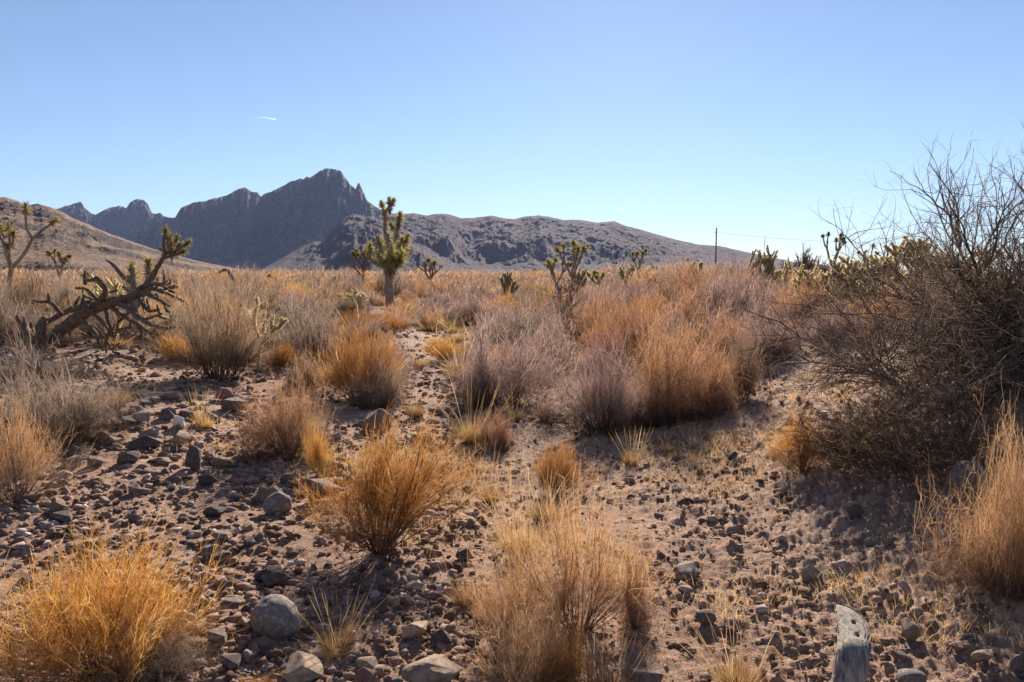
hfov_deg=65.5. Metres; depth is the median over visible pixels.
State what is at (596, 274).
joshua tree
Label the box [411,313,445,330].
grass clump
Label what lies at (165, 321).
grey bush
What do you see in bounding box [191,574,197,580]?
rock
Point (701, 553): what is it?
rock
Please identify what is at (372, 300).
mauve bush
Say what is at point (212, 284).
grey bush
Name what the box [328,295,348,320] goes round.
tan bush
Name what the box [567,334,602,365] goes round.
grass clump
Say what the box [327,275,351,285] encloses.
cholla cactus
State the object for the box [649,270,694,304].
brown shrub
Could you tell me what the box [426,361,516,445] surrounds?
grass clump
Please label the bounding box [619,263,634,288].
cholla cactus
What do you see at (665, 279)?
rust bush
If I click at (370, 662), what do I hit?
rock
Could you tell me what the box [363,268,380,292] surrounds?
amber bush
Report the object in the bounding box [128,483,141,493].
rock
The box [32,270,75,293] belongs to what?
mauve bush
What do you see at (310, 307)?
brown shrub
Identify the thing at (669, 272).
mauve bush
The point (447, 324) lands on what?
grass clump
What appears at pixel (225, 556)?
rock
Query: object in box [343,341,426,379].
mauve bush
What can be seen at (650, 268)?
grey bush
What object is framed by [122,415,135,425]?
rock
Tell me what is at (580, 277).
cholla cactus
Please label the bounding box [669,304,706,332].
brown shrub
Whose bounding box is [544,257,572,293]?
joshua tree
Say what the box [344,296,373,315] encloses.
tan bush
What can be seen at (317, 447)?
amber bush
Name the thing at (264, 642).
rock
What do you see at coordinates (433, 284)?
tan bush
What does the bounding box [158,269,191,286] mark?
tan bush
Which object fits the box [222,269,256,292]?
brown shrub
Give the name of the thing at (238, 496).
rock
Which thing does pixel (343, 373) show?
amber bush
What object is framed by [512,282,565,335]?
mauve bush
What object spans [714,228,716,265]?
power pole
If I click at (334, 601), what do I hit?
rock
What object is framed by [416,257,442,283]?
dead joshua tree
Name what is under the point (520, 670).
wispy bush
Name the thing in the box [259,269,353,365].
grey bush
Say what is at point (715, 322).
mauve bush
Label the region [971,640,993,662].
rock
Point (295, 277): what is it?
brown shrub
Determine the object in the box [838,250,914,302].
cholla cactus
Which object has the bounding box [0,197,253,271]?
hill
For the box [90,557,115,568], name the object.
rock
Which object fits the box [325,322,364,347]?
tan bush
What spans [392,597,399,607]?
rock
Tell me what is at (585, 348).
rust bush
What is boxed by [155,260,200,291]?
brown shrub
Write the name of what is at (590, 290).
mauve bush
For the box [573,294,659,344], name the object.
rust bush
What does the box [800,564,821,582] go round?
rock
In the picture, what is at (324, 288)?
brown shrub
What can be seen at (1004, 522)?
tangled bush
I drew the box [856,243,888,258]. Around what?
joshua tree
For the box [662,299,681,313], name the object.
mauve bush
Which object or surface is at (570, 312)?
brown shrub
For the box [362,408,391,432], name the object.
rock
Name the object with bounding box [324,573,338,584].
rock
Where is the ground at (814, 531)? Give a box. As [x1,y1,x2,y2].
[0,283,1023,681]
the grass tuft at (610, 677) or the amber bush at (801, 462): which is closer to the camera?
the grass tuft at (610, 677)
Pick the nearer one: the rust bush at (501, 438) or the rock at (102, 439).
the rock at (102, 439)
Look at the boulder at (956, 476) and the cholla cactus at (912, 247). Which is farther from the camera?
the cholla cactus at (912, 247)
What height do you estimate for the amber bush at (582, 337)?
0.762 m
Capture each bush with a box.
[0,277,86,345]
[0,309,159,458]
[0,330,112,381]
[0,372,100,505]
[0,500,247,681]
[2,255,61,299]
[5,273,61,296]
[20,305,87,347]
[22,271,88,317]
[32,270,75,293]
[51,273,92,289]
[62,274,99,303]
[64,273,106,296]
[88,310,149,344]
[91,600,226,681]
[125,297,186,340]
[131,297,182,325]
[139,302,178,331]
[145,271,214,312]
[150,318,213,345]
[152,324,213,361]
[154,273,194,303]
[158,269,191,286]
[174,274,220,304]
[180,289,254,328]
[185,274,262,320]
[187,271,232,295]
[200,273,220,280]
[203,266,242,284]
[208,346,262,362]
[209,268,240,283]
[217,324,349,466]
[239,668,284,681]
[251,273,345,338]
[254,338,302,369]
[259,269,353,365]
[259,272,294,289]
[261,277,307,310]
[269,273,344,318]
[273,274,333,316]
[276,349,330,389]
[289,311,407,405]
[289,386,512,589]
[299,417,336,476]
[315,269,354,297]
[316,286,357,315]
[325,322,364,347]
[326,273,352,290]
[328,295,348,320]
[330,266,380,298]
[334,308,378,327]
[336,270,369,294]
[337,301,393,343]
[341,338,420,410]
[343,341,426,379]
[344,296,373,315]
[348,299,381,318]
[349,307,421,332]
[356,285,384,305]
[358,277,382,295]
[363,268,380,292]
[364,333,418,366]
[365,290,397,306]
[369,293,385,306]
[369,302,420,322]
[371,269,410,291]
[381,298,428,312]
[382,305,416,327]
[389,312,416,327]
[394,299,423,315]
[395,289,425,305]
[399,294,433,310]
[400,288,417,298]
[400,291,427,301]
[404,275,436,292]
[412,282,465,315]
[412,287,465,325]
[414,281,433,298]
[417,304,449,330]
[417,334,472,362]
[426,279,452,293]
[431,277,582,414]
[439,276,509,326]
[442,287,490,315]
[454,527,567,644]
[455,558,632,681]
[459,293,549,352]
[461,438,683,647]
[467,299,527,342]
[468,398,525,453]
[472,289,500,304]
[480,289,517,318]
[482,280,523,312]
[483,299,513,323]
[485,295,594,376]
[485,341,513,369]
[491,275,528,296]
[498,287,537,309]
[511,276,538,296]
[511,310,685,439]
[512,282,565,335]
[516,269,557,315]
[519,285,562,322]
[520,610,600,681]
[526,278,561,292]
[527,326,565,365]
[527,429,603,499]
[541,270,585,318]
[541,284,577,312]
[551,295,620,340]
[555,279,587,300]
[566,279,625,328]
[567,268,634,317]
[568,273,685,377]
[572,331,613,357]
[572,344,619,372]
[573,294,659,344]
[575,318,608,347]
[577,284,602,299]
[579,262,759,425]
[587,346,731,428]
[602,264,655,309]
[603,281,651,301]
[610,291,674,323]
[611,318,721,379]
[616,510,660,632]
[617,315,662,356]
[623,264,667,291]
[625,291,640,310]
[629,291,667,312]
[630,282,679,316]
[631,283,707,333]
[638,283,654,299]
[643,261,664,277]
[645,254,692,284]
[645,281,670,298]
[652,263,715,294]
[652,273,674,286]
[653,256,724,300]
[656,300,695,348]
[660,259,763,316]
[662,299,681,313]
[668,258,768,308]
[673,278,700,307]
[674,349,745,419]
[684,240,784,326]
[685,318,712,343]
[685,336,766,383]
[688,286,704,316]
[693,287,762,339]
[703,321,742,348]
[705,299,768,352]
[708,200,1023,422]
[718,268,739,283]
[722,255,773,291]
[723,293,818,364]
[731,270,815,333]
[735,284,797,317]
[739,278,789,305]
[742,263,797,295]
[755,397,846,476]
[759,304,805,339]
[766,355,1023,488]
[769,261,845,319]
[772,275,792,297]
[774,259,831,305]
[778,241,821,275]
[803,255,837,275]
[803,296,873,343]
[807,303,864,330]
[812,298,856,319]
[847,272,926,325]
[849,280,936,331]
[857,196,1023,365]
[867,280,912,312]
[873,366,1023,606]
[896,254,993,313]
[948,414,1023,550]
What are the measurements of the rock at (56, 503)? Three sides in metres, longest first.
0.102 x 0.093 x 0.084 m
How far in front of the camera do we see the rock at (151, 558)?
4.41 m
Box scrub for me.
[0,258,1004,301]
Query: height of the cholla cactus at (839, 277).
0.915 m
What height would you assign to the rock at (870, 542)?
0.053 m
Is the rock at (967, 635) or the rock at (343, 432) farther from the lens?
the rock at (343, 432)
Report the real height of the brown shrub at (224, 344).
1.603 m
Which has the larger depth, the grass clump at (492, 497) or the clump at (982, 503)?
the grass clump at (492, 497)
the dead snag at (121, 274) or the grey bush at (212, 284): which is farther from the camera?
the grey bush at (212, 284)
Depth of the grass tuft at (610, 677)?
3.06 m
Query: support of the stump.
on the ground at (814, 531)
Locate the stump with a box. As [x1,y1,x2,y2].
[830,603,870,681]
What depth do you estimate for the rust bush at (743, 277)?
19.06 m
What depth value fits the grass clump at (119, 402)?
7.73 m
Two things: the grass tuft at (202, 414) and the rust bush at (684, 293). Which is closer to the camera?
the grass tuft at (202, 414)
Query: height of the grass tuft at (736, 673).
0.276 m
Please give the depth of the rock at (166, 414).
7.61 m
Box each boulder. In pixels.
[250,594,300,638]
[948,460,989,499]
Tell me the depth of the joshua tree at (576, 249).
33.78 m
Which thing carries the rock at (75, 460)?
on the ground at (814, 531)
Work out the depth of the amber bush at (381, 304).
26.83 m
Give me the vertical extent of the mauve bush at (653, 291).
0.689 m
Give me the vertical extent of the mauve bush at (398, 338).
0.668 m
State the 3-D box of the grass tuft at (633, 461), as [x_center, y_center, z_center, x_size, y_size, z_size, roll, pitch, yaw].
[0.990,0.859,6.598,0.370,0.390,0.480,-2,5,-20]
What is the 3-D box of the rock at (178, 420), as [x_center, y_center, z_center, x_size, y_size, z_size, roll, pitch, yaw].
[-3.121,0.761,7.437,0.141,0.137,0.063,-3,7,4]
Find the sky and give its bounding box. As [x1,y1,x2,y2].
[0,0,1023,271]
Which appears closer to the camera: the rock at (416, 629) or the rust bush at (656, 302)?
the rock at (416, 629)
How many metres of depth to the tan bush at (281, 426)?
6.91 m
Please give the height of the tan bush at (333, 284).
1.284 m
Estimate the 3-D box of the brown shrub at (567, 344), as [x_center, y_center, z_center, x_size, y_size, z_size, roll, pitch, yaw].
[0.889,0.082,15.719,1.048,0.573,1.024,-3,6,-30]
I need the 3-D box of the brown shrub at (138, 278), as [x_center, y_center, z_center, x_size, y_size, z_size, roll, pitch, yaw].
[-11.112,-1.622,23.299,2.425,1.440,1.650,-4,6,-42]
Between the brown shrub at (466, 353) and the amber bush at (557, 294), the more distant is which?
the amber bush at (557, 294)
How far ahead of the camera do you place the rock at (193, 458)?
6.27 m
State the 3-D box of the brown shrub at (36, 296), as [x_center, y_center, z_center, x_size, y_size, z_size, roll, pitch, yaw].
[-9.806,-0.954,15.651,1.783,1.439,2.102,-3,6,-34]
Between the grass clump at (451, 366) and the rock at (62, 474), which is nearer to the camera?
the rock at (62, 474)
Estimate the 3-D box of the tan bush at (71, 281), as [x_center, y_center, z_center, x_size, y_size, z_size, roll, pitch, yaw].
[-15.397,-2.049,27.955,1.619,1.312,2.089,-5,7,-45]
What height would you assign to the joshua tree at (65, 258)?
2.140 m
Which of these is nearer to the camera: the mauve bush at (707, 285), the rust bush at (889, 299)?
the rust bush at (889, 299)
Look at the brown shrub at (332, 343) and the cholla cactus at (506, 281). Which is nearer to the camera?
the brown shrub at (332, 343)
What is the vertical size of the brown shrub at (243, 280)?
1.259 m
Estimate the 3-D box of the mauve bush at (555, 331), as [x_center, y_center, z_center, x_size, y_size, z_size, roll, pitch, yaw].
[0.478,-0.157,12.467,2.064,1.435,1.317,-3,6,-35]
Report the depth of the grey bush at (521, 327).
16.40 m
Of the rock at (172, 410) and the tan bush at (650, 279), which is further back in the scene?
the tan bush at (650, 279)
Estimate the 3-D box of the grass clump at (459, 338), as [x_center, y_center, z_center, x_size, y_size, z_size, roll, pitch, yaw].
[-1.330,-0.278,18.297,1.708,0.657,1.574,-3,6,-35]
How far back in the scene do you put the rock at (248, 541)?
4.70 m
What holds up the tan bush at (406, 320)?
on the ground at (814, 531)
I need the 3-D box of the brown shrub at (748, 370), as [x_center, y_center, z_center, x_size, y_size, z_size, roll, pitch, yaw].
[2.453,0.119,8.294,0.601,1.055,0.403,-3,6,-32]
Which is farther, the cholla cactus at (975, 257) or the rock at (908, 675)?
the cholla cactus at (975, 257)
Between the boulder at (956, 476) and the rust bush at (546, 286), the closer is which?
the boulder at (956, 476)
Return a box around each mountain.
[57,168,381,270]
[257,214,504,272]
[376,213,905,272]
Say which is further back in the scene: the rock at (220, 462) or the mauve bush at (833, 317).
the mauve bush at (833, 317)
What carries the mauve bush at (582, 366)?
on the ground at (814, 531)
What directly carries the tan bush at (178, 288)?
on the ground at (814, 531)
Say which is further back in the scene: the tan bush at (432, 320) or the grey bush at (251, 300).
the tan bush at (432, 320)
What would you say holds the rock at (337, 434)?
on the ground at (814, 531)
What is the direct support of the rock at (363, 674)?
on the ground at (814, 531)
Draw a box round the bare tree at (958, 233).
[809,114,1023,372]
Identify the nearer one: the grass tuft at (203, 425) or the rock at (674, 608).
the rock at (674, 608)
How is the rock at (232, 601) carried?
on the ground at (814, 531)
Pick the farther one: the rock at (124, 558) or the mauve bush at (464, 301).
the mauve bush at (464, 301)
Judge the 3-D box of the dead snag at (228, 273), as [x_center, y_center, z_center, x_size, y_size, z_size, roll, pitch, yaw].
[-7.822,-1.322,21.966,0.501,1.342,0.108,0,5,0]
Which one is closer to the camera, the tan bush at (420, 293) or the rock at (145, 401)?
the rock at (145, 401)
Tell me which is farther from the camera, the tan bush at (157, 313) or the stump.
the tan bush at (157, 313)
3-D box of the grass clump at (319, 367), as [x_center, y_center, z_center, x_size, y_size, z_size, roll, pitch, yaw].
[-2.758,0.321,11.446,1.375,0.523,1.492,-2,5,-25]
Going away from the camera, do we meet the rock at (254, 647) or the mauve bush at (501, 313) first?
the rock at (254, 647)
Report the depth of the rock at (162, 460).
6.34 m
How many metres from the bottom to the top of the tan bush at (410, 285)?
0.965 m
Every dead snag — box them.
[105,259,130,291]
[219,269,236,289]
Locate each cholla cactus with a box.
[87,274,124,318]
[162,310,178,331]
[241,297,288,369]
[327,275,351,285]
[336,289,368,302]
[498,271,520,297]
[566,268,587,295]
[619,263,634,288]
[690,261,703,276]
[747,245,777,282]
[772,262,805,287]
[791,263,824,312]
[820,257,859,301]
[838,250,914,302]
[883,236,957,294]
[941,243,1003,291]
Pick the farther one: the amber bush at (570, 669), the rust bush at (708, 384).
the rust bush at (708, 384)
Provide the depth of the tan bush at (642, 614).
3.58 m
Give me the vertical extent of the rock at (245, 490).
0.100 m
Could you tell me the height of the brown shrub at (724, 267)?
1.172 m
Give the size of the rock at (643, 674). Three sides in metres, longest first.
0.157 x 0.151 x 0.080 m
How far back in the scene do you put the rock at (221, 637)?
3.39 m
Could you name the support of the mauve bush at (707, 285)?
on the ground at (814, 531)
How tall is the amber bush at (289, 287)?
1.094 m
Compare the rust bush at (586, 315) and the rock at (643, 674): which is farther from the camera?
the rust bush at (586, 315)
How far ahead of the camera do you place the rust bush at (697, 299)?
16.77 m
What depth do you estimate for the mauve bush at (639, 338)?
13.23 m
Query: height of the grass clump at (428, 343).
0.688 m
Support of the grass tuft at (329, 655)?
on the ground at (814, 531)
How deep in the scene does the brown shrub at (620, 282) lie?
35.02 m
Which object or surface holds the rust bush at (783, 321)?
on the ground at (814, 531)
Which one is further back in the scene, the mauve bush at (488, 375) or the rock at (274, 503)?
the mauve bush at (488, 375)
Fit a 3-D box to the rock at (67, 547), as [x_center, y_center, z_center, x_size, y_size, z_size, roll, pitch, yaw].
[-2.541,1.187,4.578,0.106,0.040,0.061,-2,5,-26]
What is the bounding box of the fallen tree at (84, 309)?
[12,225,192,354]
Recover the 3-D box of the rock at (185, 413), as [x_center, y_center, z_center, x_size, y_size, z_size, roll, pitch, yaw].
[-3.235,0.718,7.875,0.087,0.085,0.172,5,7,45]
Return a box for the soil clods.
[0,306,1023,681]
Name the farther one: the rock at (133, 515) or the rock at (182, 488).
the rock at (182, 488)
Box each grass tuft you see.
[180,387,221,423]
[188,402,227,428]
[291,580,392,651]
[294,613,369,659]
[295,418,325,464]
[397,378,439,418]
[405,342,435,368]
[461,577,499,622]
[502,392,526,421]
[559,602,660,681]
[611,426,652,465]
[655,600,796,681]
[656,430,677,451]
[672,619,779,681]
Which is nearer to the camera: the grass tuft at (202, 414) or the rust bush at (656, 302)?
the grass tuft at (202, 414)
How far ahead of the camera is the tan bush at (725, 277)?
20.30 m
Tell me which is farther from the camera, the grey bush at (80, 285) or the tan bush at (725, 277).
the grey bush at (80, 285)
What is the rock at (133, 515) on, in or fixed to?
on the ground at (814, 531)
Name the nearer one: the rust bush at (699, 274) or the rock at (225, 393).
the rock at (225, 393)
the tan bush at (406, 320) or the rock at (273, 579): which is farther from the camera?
the tan bush at (406, 320)
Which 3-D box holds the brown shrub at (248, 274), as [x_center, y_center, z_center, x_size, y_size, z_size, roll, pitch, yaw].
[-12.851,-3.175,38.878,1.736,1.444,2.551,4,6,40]
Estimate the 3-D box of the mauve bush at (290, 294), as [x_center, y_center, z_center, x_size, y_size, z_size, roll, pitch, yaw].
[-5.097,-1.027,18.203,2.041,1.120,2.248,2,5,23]
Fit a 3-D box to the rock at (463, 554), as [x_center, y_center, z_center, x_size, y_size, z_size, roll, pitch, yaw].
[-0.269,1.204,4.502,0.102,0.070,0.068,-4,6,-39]
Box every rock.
[0,523,8,527]
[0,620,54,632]
[2,572,11,576]
[11,562,23,569]
[12,493,42,502]
[17,576,34,584]
[19,499,29,504]
[48,437,62,452]
[48,497,65,510]
[50,510,72,522]
[56,470,72,477]
[60,455,80,469]
[62,446,81,456]
[63,544,78,550]
[78,455,88,460]
[87,455,102,466]
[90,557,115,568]
[92,431,109,442]
[104,436,128,444]
[112,489,122,495]
[113,555,131,562]
[115,411,127,417]
[117,448,144,463]
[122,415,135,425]
[127,508,139,521]
[128,435,162,449]
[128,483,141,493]
[132,411,150,421]
[137,429,159,436]
[138,555,154,563]
[139,399,151,404]
[149,396,160,403]
[150,470,162,475]
[150,582,172,597]
[154,457,171,464]
[157,392,181,399]
[158,408,174,419]
[161,407,176,414]
[171,430,189,445]
[172,416,185,428]
[179,485,189,491]
[180,410,193,416]
[185,445,201,470]
[186,586,203,602]
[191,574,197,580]
[194,395,205,400]
[197,475,217,485]
[197,545,210,554]
[197,571,226,583]
[201,413,216,420]
[201,456,224,462]
[202,506,226,516]
[202,627,227,643]
[203,544,222,559]
[209,550,231,563]
[210,458,227,466]
[210,577,225,586]
[211,529,232,540]
[215,387,232,399]
[220,470,250,477]
[220,597,240,606]
[220,653,242,669]
[221,397,248,411]
[222,486,255,493]
[233,492,242,500]
[234,479,247,483]
[234,635,245,640]
[236,455,248,463]
[236,582,247,588]
[237,618,250,626]
[241,524,253,530]
[243,536,255,546]
[243,649,256,659]
[251,488,283,502]
[251,635,262,652]
[254,533,263,540]
[254,561,284,582]
[255,636,272,648]
[261,537,269,545]
[261,570,289,586]
[263,492,291,514]
[273,649,298,655]
[280,473,294,482]
[280,663,286,669]
[283,531,294,538]
[283,651,323,681]
[298,508,309,515]
[302,637,314,641]
[308,478,343,500]
[311,560,317,569]
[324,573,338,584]
[327,459,340,469]
[329,432,341,438]
[329,599,339,606]
[334,429,347,434]
[354,667,376,681]
[356,656,377,668]
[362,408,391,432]
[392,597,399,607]
[392,676,402,681]
[401,654,462,681]
[402,610,430,638]
[422,436,431,443]
[431,629,452,643]
[456,548,473,559]
[630,667,663,681]
[670,606,677,610]
[674,558,699,581]
[695,609,716,624]
[698,551,705,555]
[707,514,718,522]
[726,451,737,459]
[735,494,749,499]
[778,505,790,512]
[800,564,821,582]
[846,504,863,518]
[864,538,876,546]
[884,537,892,545]
[890,648,906,661]
[895,668,926,681]
[901,617,921,640]
[946,639,972,650]
[955,525,965,539]
[958,634,977,637]
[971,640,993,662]
[1007,646,1023,659]
[1009,654,1023,671]
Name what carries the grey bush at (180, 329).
on the ground at (814, 531)
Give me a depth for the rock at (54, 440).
6.35 m
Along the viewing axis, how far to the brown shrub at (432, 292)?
32.68 m
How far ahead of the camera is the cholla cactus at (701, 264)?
27.71 m
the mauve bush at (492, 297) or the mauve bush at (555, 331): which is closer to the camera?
the mauve bush at (555, 331)
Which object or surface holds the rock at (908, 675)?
on the ground at (814, 531)
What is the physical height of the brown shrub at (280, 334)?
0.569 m
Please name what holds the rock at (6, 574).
on the ground at (814, 531)
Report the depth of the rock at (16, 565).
4.31 m
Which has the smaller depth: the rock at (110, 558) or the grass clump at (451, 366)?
the rock at (110, 558)
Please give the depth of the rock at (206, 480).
5.96 m
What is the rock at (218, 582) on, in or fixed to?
on the ground at (814, 531)
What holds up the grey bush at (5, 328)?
on the ground at (814, 531)
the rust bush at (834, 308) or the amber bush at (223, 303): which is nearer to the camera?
the rust bush at (834, 308)
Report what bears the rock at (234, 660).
on the ground at (814, 531)
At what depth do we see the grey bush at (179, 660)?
3.13 m
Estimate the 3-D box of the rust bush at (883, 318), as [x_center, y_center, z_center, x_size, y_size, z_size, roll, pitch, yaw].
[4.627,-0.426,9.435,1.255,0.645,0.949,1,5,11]
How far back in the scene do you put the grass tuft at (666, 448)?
7.00 m
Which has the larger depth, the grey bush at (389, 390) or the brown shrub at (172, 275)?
the brown shrub at (172, 275)
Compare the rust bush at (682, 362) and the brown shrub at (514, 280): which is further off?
the brown shrub at (514, 280)
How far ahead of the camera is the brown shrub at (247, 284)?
20.43 m
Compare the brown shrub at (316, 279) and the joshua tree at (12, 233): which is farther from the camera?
the brown shrub at (316, 279)
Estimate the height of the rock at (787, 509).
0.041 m
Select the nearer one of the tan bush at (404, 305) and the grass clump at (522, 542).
the grass clump at (522, 542)
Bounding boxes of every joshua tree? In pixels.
[0,201,62,295]
[44,248,73,278]
[124,254,159,328]
[344,248,377,282]
[364,196,412,310]
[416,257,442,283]
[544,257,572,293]
[553,239,589,290]
[586,270,606,285]
[628,248,647,275]
[821,231,846,265]
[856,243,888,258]
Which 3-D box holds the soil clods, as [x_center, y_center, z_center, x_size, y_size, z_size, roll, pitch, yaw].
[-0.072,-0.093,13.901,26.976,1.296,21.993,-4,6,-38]
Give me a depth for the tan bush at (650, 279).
30.09 m
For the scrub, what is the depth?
52.07 m
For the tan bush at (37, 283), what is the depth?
24.65 m
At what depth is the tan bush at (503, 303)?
25.45 m
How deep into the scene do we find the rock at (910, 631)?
3.25 m
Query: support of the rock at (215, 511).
on the ground at (814, 531)
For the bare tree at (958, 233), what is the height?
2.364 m
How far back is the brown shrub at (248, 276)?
34.66 m
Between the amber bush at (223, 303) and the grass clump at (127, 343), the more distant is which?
the amber bush at (223, 303)
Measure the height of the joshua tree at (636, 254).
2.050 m
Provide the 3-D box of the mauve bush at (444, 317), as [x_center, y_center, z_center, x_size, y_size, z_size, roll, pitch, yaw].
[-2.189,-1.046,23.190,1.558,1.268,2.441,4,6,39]
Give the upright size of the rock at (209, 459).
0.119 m
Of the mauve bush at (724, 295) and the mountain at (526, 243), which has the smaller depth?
the mauve bush at (724, 295)
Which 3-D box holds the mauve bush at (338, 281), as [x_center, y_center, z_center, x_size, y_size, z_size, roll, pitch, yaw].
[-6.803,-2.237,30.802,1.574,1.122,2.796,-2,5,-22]
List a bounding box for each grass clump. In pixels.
[68,320,164,348]
[82,361,160,407]
[258,295,282,317]
[275,349,342,380]
[321,326,394,352]
[327,296,388,333]
[330,352,428,391]
[358,327,412,350]
[410,312,422,325]
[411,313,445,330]
[412,346,477,379]
[414,532,517,607]
[418,315,462,346]
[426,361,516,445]
[428,320,478,342]
[430,335,501,373]
[436,314,468,332]
[439,308,471,327]
[452,315,509,350]
[459,441,513,503]
[462,454,578,555]
[483,460,601,521]
[529,383,568,420]
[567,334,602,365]
[814,265,908,313]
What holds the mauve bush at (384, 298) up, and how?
on the ground at (814, 531)
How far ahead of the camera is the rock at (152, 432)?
7.00 m
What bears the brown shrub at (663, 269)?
on the ground at (814, 531)
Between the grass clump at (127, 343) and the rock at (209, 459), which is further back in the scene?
the grass clump at (127, 343)
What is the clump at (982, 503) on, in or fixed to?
on the ground at (814, 531)
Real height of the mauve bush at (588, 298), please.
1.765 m
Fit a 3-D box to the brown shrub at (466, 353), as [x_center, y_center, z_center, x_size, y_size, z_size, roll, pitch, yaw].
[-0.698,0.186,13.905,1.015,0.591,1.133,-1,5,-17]
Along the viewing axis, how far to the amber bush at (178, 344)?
10.95 m
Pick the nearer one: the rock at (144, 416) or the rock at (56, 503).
the rock at (56, 503)
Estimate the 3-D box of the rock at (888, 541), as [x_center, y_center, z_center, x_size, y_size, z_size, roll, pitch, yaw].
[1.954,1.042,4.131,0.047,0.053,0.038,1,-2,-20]
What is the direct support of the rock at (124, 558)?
on the ground at (814, 531)
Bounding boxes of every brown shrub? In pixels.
[0,260,67,319]
[1,284,47,314]
[37,271,84,285]
[59,291,129,337]
[68,270,173,316]
[94,262,171,301]
[135,321,218,350]
[144,262,291,383]
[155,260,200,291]
[182,294,215,311]
[189,270,275,311]
[201,268,282,314]
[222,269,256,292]
[225,262,269,280]
[229,264,264,286]
[239,317,307,346]
[257,270,291,302]
[283,269,344,299]
[283,271,310,284]
[284,266,332,292]
[285,281,344,321]
[311,333,350,349]
[312,265,341,281]
[337,264,364,281]
[342,288,372,312]
[366,269,416,298]
[412,285,434,296]
[422,284,447,298]
[439,279,457,292]
[445,281,475,304]
[448,339,491,364]
[460,279,487,300]
[495,275,529,293]
[517,281,553,297]
[539,333,584,355]
[550,292,616,334]
[588,276,639,301]
[596,269,619,286]
[607,274,642,290]
[645,261,673,279]
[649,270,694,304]
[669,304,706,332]
[704,255,738,277]
[722,309,767,400]
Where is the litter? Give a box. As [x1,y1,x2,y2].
[0,317,1020,681]
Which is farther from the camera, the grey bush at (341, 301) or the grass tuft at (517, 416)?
the grey bush at (341, 301)
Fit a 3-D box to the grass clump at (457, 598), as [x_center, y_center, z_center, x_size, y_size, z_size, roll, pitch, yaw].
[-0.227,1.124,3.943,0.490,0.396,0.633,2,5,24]
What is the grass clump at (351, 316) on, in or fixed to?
on the ground at (814, 531)
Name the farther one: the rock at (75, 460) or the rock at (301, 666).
the rock at (75, 460)
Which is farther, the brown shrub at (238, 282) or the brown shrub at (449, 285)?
the brown shrub at (449, 285)
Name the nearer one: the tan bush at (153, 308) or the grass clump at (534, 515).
the grass clump at (534, 515)
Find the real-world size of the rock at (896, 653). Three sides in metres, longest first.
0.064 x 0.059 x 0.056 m
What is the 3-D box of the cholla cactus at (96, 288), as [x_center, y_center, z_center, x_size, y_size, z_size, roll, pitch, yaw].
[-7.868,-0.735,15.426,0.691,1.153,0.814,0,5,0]
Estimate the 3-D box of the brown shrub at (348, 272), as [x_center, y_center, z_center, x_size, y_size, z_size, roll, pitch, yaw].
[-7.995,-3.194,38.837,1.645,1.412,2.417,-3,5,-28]
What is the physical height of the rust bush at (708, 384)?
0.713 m
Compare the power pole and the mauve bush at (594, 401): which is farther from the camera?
the power pole
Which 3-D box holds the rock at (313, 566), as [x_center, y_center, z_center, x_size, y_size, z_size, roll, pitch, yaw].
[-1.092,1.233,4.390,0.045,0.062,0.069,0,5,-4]
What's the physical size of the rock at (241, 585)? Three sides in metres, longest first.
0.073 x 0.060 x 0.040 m
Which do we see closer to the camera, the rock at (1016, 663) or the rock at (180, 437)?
the rock at (1016, 663)
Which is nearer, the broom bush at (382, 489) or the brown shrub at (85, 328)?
the broom bush at (382, 489)
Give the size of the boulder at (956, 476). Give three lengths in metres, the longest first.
0.254 x 0.213 x 0.161 m
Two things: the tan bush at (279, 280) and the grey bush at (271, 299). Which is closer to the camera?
the grey bush at (271, 299)
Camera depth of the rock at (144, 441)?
6.74 m
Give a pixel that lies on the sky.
(682, 120)
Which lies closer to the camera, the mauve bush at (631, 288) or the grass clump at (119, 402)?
the grass clump at (119, 402)
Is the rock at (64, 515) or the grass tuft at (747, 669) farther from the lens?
the rock at (64, 515)
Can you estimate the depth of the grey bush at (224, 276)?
37.25 m
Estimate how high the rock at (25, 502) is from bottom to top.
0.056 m
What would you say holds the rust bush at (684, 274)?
on the ground at (814, 531)
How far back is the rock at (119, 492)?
5.57 m
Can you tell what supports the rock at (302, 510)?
on the ground at (814, 531)
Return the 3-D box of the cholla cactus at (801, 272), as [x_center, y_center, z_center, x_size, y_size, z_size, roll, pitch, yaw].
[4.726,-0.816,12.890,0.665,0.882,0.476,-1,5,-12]
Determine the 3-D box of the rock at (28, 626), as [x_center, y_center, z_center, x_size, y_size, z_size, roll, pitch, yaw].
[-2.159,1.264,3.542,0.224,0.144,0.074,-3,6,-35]
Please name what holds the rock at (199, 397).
on the ground at (814, 531)
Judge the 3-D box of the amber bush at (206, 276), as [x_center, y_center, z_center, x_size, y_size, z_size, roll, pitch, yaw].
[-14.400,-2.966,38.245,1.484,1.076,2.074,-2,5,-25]
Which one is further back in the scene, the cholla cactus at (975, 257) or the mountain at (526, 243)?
the mountain at (526, 243)
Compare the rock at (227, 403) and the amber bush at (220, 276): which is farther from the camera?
the amber bush at (220, 276)
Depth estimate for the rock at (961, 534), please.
3.94 m
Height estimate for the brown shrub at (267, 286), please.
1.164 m
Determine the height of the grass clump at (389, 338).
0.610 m
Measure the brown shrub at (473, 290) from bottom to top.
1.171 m

